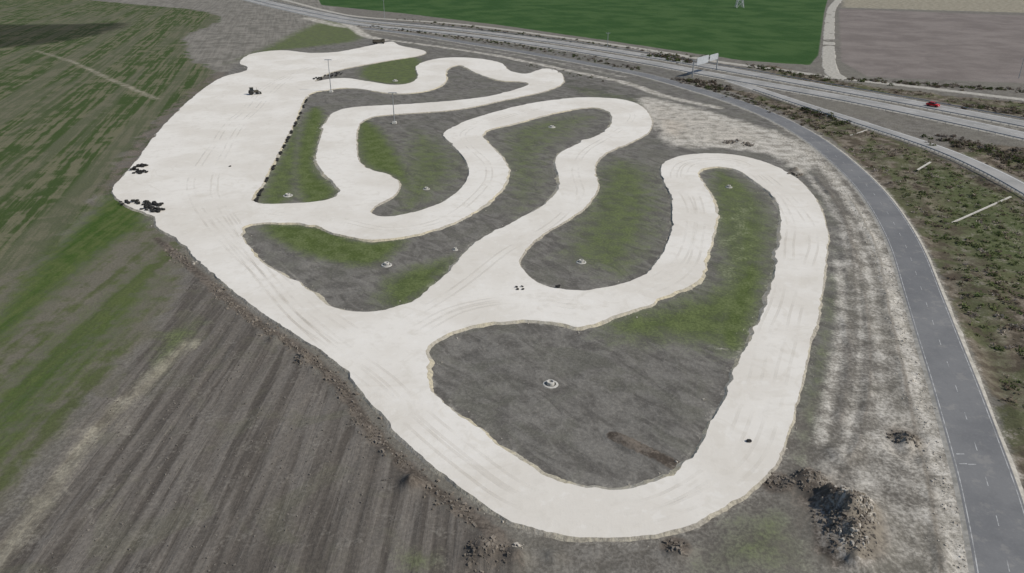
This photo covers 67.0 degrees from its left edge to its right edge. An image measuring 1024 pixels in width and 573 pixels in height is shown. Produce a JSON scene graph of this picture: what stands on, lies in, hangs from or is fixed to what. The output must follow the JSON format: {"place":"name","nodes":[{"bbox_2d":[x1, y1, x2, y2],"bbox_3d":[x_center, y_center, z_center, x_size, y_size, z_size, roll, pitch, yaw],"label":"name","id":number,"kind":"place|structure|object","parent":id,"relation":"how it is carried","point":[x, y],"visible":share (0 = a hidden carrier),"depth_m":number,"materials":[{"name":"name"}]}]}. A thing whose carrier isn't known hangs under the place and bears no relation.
{"place":"outdoors","nodes":[
{"label":"outdoors","id":0,"kind":"place"},
{"bbox_2d":[0,0,1023,572],"bbox_3d":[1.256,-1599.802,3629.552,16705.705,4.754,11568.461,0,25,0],"label":"ground","id":1,"kind":"structure","parent":0,"point":[104,304],"depth_m":137.66,"materials":[{"name":"soil"}]},
{"bbox_2d":[35,284,401,572],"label":"field clods","id":2,"kind":"object","parent":1,"relation":"on","point":[245,491],"visible":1,"depth_m":94.47,"materials":[{"name":"soil"}]},
{"bbox_2d":[254,99,307,201],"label":"tyre barrier","id":3,"kind":"object","parent":1,"relation":"on","point":[256,199],"visible":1,"depth_m":229.49,"materials":[{"name":"black rubber"}]},
{"bbox_2d":[164,248,480,531],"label":"spoil ridge","id":4,"kind":"structure","parent":1,"relation":"on","point":[428,484],"depth_m":113.24,"materials":[{"name":"brown soil"}]},
{"bbox_2d":[324,59,332,91],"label":"lamp post","id":5,"kind":"object","parent":1,"relation":"on","point":[330,90],"visible":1,"depth_m":316.44,"materials":[{"name":"metal"}]},
{"bbox_2d":[381,261,391,267],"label":"drain manhole","id":6,"kind":"object","parent":1,"relation":"on","point":[385,264],"visible":1,"depth_m":152.74,"materials":[{"name":"concrete"}]},
{"bbox_2d":[251,65,528,203],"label":"track embankment","id":7,"kind":"structure","parent":1,"relation":"on","point":[317,167],"depth_m":260.10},
{"bbox_2d":[388,92,396,123],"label":"lamp post","id":8,"kind":"object","parent":1,"relation":"on","point":[394,122],"visible":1,"depth_m":264.98,"materials":[{"name":"metal"}]},
{"bbox_2d":[240,107,611,311],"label":"track embankment","id":9,"kind":"structure","parent":1,"relation":"on","point":[322,298],"depth_m":174.31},
{"bbox_2d":[192,261,687,548],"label":"rubble heap","id":10,"kind":"object","parent":1,"relation":"on","point":[515,544],"visible":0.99,"depth_m":82.84,"materials":[{"name":"stone"}]},
{"bbox_2d":[111,43,829,542],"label":"track embankment","id":11,"kind":"structure","parent":1,"relation":"on","point":[557,535],"depth_m":110.76,"materials":[{"name":"beige soil"}]},
{"bbox_2d":[112,42,828,537],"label":"kart circuit","id":12,"kind":"object","parent":11,"relation":"on","point":[208,154],"visible":1,"depth_m":155.49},
{"bbox_2d":[119,199,133,204],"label":"tyre pile","id":13,"kind":"object","parent":12,"relation":"on","point":[127,201],"visible":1,"depth_m":186.93,"materials":[{"name":"black rubber"}]},
{"bbox_2d":[132,169,147,173],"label":"tyre pile","id":14,"kind":"object","parent":12,"relation":"on","point":[140,171],"visible":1,"depth_m":210.41,"materials":[{"name":"black rubber"}]},
{"bbox_2d":[133,163,147,166],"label":"tyre pile","id":15,"kind":"object","parent":12,"relation":"on","point":[141,165],"visible":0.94,"depth_m":215.72,"materials":[{"name":"black rubber"}]},
{"bbox_2d":[136,200,150,204],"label":"tyre pile","id":16,"kind":"object","parent":12,"relation":"on","point":[144,201],"visible":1,"depth_m":186.32,"materials":[{"name":"black rubber"}]},
{"bbox_2d":[140,205,154,210],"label":"tyre pile","id":17,"kind":"object","parent":12,"relation":"on","point":[149,207],"visible":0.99,"depth_m":183.07,"materials":[{"name":"black rubber"}]},
{"bbox_2d":[144,201,163,206],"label":"tyre pile","id":18,"kind":"object","parent":12,"relation":"on","point":[155,203],"visible":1,"depth_m":185.40,"materials":[{"name":"black rubber"}]},
{"bbox_2d":[149,207,164,212],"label":"tyre pile","id":19,"kind":"object","parent":12,"relation":"on","point":[157,209],"visible":1,"depth_m":181.49,"materials":[{"name":"black rubber"}]},
{"bbox_2d":[248,87,261,94],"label":"tractor","id":20,"kind":"object","parent":12,"relation":"on","point":[251,92],"visible":1,"depth_m":311.27,"materials":[{"name":"paint"}]},
{"bbox_2d":[372,39,384,43],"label":"tipper truck","id":21,"kind":"object","parent":12,"relation":"on","point":[374,41],"visible":1,"depth_m":453.08,"materials":[{"name":"black metal"}]},
{"bbox_2d":[543,379,557,387],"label":"drain manhole","id":22,"kind":"object","parent":1,"relation":"on","point":[550,382],"visible":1,"depth_m":112.31,"materials":[{"name":"concrete"}]},
{"bbox_2d":[151,48,967,572],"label":"scattered stones","id":23,"kind":"object","parent":1,"relation":"on","point":[895,348],"visible":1,"depth_m":124.25,"materials":[{"name":"stone"}]},
{"bbox_2d":[215,284,921,572],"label":"earth clods","id":24,"kind":"object","parent":1,"relation":"on","point":[848,501],"visible":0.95,"depth_m":85.30,"materials":[{"name":"brown soil"}]},
{"bbox_2d":[576,259,585,263],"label":"drain manhole","id":25,"kind":"object","parent":1,"relation":"on","point":[581,261],"visible":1,"depth_m":153.99,"materials":[{"name":"concrete"}]},
{"bbox_2d":[426,166,781,489],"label":"track embankment","id":26,"kind":"structure","parent":1,"relation":"on","point":[430,365],"depth_m":128.97,"materials":[{"name":"beige soil"}]},
{"bbox_2d":[244,0,1023,140],"bbox_3d":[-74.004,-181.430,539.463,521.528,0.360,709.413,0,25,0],"label":"highway","id":27,"kind":"structure","parent":1,"relation":"on","point":[1003,130],"depth_m":337.75,"materials":[{"name":"grey asphalt"}]},
{"bbox_2d":[243,0,1023,139],"bbox_3d":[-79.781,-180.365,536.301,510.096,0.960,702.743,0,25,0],"label":"guardrail","id":28,"kind":"object","parent":27,"relation":"on","point":[699,74],"visible":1,"depth_m":339.86,"materials":[{"name":"metal"}]},
{"bbox_2d":[255,0,1023,126],"bbox_3d":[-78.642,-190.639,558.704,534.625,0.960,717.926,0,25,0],"label":"guardrail","id":29,"kind":"object","parent":27,"relation":"on","point":[698,67],"visible":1,"depth_m":361.94,"materials":[{"name":"metal"}]},
{"bbox_2d":[257,0,1023,127],"bbox_3d":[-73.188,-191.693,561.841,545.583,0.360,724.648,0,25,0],"label":"highway","id":30,"kind":"structure","parent":1,"relation":"on","point":[940,107],"depth_m":354.22,"materials":[{"name":"grey asphalt"}]},
{"bbox_2d":[270,0,1023,119],"bbox_3d":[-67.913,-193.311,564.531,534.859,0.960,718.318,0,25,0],"label":"guardrail","id":31,"kind":"object","parent":30,"relation":"on","point":[696,60],"visible":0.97,"depth_m":368.50,"materials":[{"name":"metal"}]},
{"bbox_2d":[926,101,939,106],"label":"red car","id":32,"kind":"object","parent":30,"relation":"on","point":[934,104],"visible":1,"depth_m":290.54,"materials":[{"name":"paint"}]},
{"bbox_2d":[372,19,1023,134],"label":"roadside bushes","id":33,"kind":"object","parent":1,"relation":"on","point":[700,82],"visible":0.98,"depth_m":338.18,"materials":[{"name":"green plant"}]},
{"bbox_2d":[692,53,718,76],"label":"overhead sign gantry","id":34,"kind":"object","parent":1,"relation":"on","point":[702,60],"visible":1,"depth_m":355.01,"materials":[{"name":"metal"}]},
{"bbox_2d":[735,0,743,7],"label":"electricity pylon","id":35,"kind":"object","parent":1,"relation":"on","point":[736,4],"visible":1,"depth_m":671.33,"materials":[{"name":"metal"}]},
{"bbox_2d":[722,139,802,177],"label":"rubble heap","id":36,"kind":"object","parent":1,"relation":"on","point":[750,145],"visible":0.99,"depth_m":239.38,"materials":[{"name":"grey stone"}]},
{"bbox_2d":[834,485,878,548],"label":"rubble heap","id":37,"kind":"object","parent":1,"relation":"on","point":[852,529],"visible":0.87,"depth_m":85.66,"materials":[{"name":"stone"}]},
{"bbox_2d":[739,66,1023,433],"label":"roadside scrub","id":38,"kind":"object","parent":1,"relation":"on","point":[992,284],"visible":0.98,"depth_m":178.97,"materials":[{"name":"green plant"}]},
{"bbox_2d":[753,89,1023,195],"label":"guardrail","id":39,"kind":"object","parent":1,"relation":"on","point":[904,140],"visible":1,"depth_m":239.95,"materials":[{"name":"metal"}]},
{"bbox_2d":[921,101,1023,169],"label":"dry scrub","id":40,"kind":"object","parent":1,"relation":"on","point":[989,149],"visible":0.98,"depth_m":236.75,"materials":[{"name":"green plant"}]},
{"bbox_2d":[951,196,1011,222],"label":"drainage channel","id":41,"kind":"object","parent":1,"relation":"on","point":[977,211],"visible":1,"depth_m":183.74,"materials":[{"name":"concrete"}]},
{"bbox_2d":[283,0,1023,100],"bbox_3d":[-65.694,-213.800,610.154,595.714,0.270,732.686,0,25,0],"label":"gravel path","id":42,"kind":"structure","parent":0,"point":[963,92],"depth_m":405.52,"materials":[{"name":"beige gravel"}]},
{"bbox_2d":[364,28,1023,572],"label":"road","id":43,"kind":"structure","parent":0,"point":[988,488],"depth_m":113.22,"materials":[{"name":"grey asphalt"}]},
{"bbox_2d":[821,0,845,78],"bbox_3d":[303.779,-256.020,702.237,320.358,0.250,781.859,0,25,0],"label":"gravel path","id":44,"kind":"structure","parent":0,"point":[829,64],"depth_m":444.58,"materials":[{"name":"beige gravel"}]},
{"bbox_2d":[726,81,1023,195],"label":"slip road","id":45,"kind":"structure","parent":0,"point":[1015,183],"depth_m":241.03,"materials":[{"name":"grey asphalt"}]}
]}

